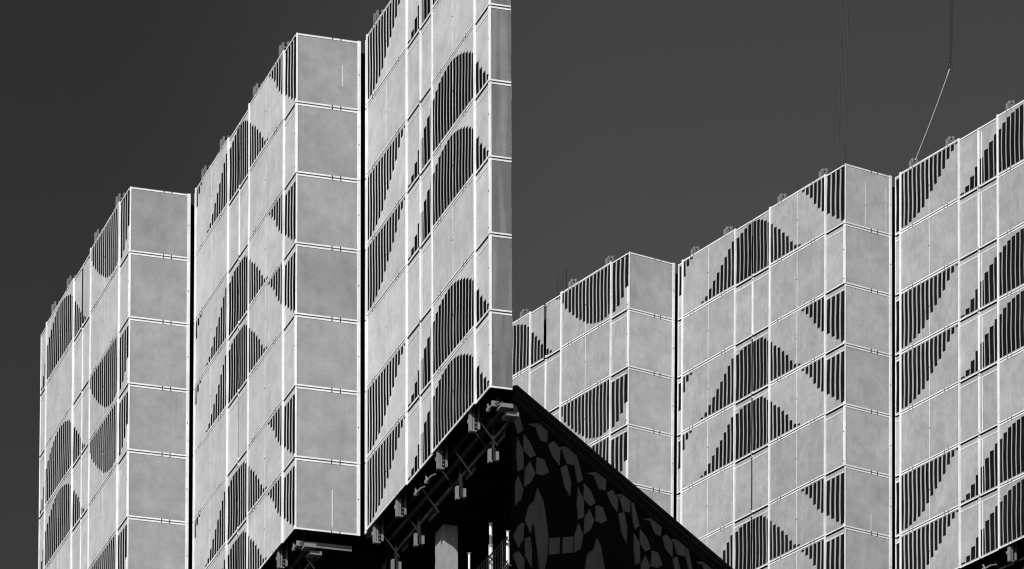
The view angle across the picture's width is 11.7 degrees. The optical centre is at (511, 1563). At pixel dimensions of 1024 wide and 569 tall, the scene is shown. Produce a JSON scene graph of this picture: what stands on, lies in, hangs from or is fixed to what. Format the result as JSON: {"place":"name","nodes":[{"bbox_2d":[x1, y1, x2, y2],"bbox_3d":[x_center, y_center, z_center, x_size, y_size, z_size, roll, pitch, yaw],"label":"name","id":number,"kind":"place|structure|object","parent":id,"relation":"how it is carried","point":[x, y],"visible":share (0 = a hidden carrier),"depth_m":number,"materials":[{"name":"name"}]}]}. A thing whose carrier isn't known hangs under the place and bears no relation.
{"place":"outdoors","nodes":[
{"label":"outdoors","id":0,"kind":"place"},
{"bbox_2d":[0,0,1023,568],"label":"sky","id":1,"kind":"structure","parent":0,"point":[650,128],"materials":[{"name":"grey"}]},
{"bbox_2d":[510,385,732,568],"bbox_3d":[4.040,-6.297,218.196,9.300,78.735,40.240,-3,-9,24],"label":"faceted building","id":2,"kind":"structure","parent":0,"point":[578,502],"depth_m":209.64,"materials":[{"name":"grey tile"}]},
{"bbox_2d":[838,0,841,167],"bbox_3d":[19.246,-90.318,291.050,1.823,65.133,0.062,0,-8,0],"label":"crane rope","id":3,"kind":"object","parent":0,"point":[840,84],"visible":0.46,"depth_m":290.43,"materials":[{"name":"metal"}]},
{"bbox_2d":[844,0,848,164],"bbox_3d":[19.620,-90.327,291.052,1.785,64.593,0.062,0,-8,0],"label":"crane rope","id":4,"kind":"object","parent":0,"point":[846,82],"visible":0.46,"depth_m":290.44,"materials":[{"name":"metal"}]},
{"bbox_2d":[949,0,952,58],"bbox_3d":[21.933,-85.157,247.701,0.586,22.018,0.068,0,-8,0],"label":"lifting chain","id":5,"kind":"object","parent":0,"point":[950,34],"visible":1,"depth_m":246.31,"materials":[{"name":"metal"}]},
{"bbox_2d":[947,59,952,71],"bbox_3d":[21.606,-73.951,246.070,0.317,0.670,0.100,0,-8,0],"label":"crane hook","id":6,"kind":"object","parent":5,"relation":"hanging from","point":[950,62],"visible":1,"depth_m":246.05,"materials":[{"name":"metal"}]},
{"bbox_2d":[915,69,949,159],"bbox_3d":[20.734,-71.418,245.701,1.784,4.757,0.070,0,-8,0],"label":"lifting sling","id":7,"kind":"object","parent":6,"relation":"hanging from","point":[934,111],"visible":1,"depth_m":245.71,"materials":[{"name":"grey fabric"}]},
{"label":"ground","id":8,"kind":"structure","parent":0,"visible":0},
{"bbox_2d":[38,0,537,568],"bbox_3d":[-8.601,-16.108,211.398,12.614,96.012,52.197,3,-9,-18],"label":"apartment tower","id":9,"kind":"structure","parent":8,"relation":"on","point":[284,342],"depth_m":208.13,"materials":[{"name":"light raw concrete"},{"name":"black netting"},{"name":"galvanised steel"}]},
{"bbox_2d":[467,552,470,568],"bbox_3d":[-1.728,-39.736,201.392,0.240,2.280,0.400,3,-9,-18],"label":"steel prop","id":10,"kind":"object","parent":9,"relation":"on","point":[468,553],"visible":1,"depth_m":201.47,"materials":[{"name":"white metal"}]},
{"bbox_2d":[488,522,492,568],"bbox_3d":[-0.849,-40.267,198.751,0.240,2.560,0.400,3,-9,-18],"label":"steel prop","id":11,"kind":"object","parent":9,"relation":"on","point":[490,546],"visible":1,"depth_m":198.74,"materials":[{"name":"white metal"}]},
{"bbox_2d":[505,530,511,566],"bbox_3d":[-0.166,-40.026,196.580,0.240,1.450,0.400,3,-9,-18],"label":"steel prop","id":12,"kind":"object","parent":9,"relation":"on","point":[507,552],"visible":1,"depth_m":196.51,"materials":[{"name":"white metal"}]},
{"bbox_2d":[512,100,1023,568],"bbox_3d":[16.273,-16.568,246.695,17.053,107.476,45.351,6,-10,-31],"label":"apartment tower","id":13,"kind":"structure","parent":8,"relation":"on","point":[825,370],"depth_m":244.97,"materials":[{"name":"concrete"},{"name":"dark netting"},{"name":"galvanised steel"}]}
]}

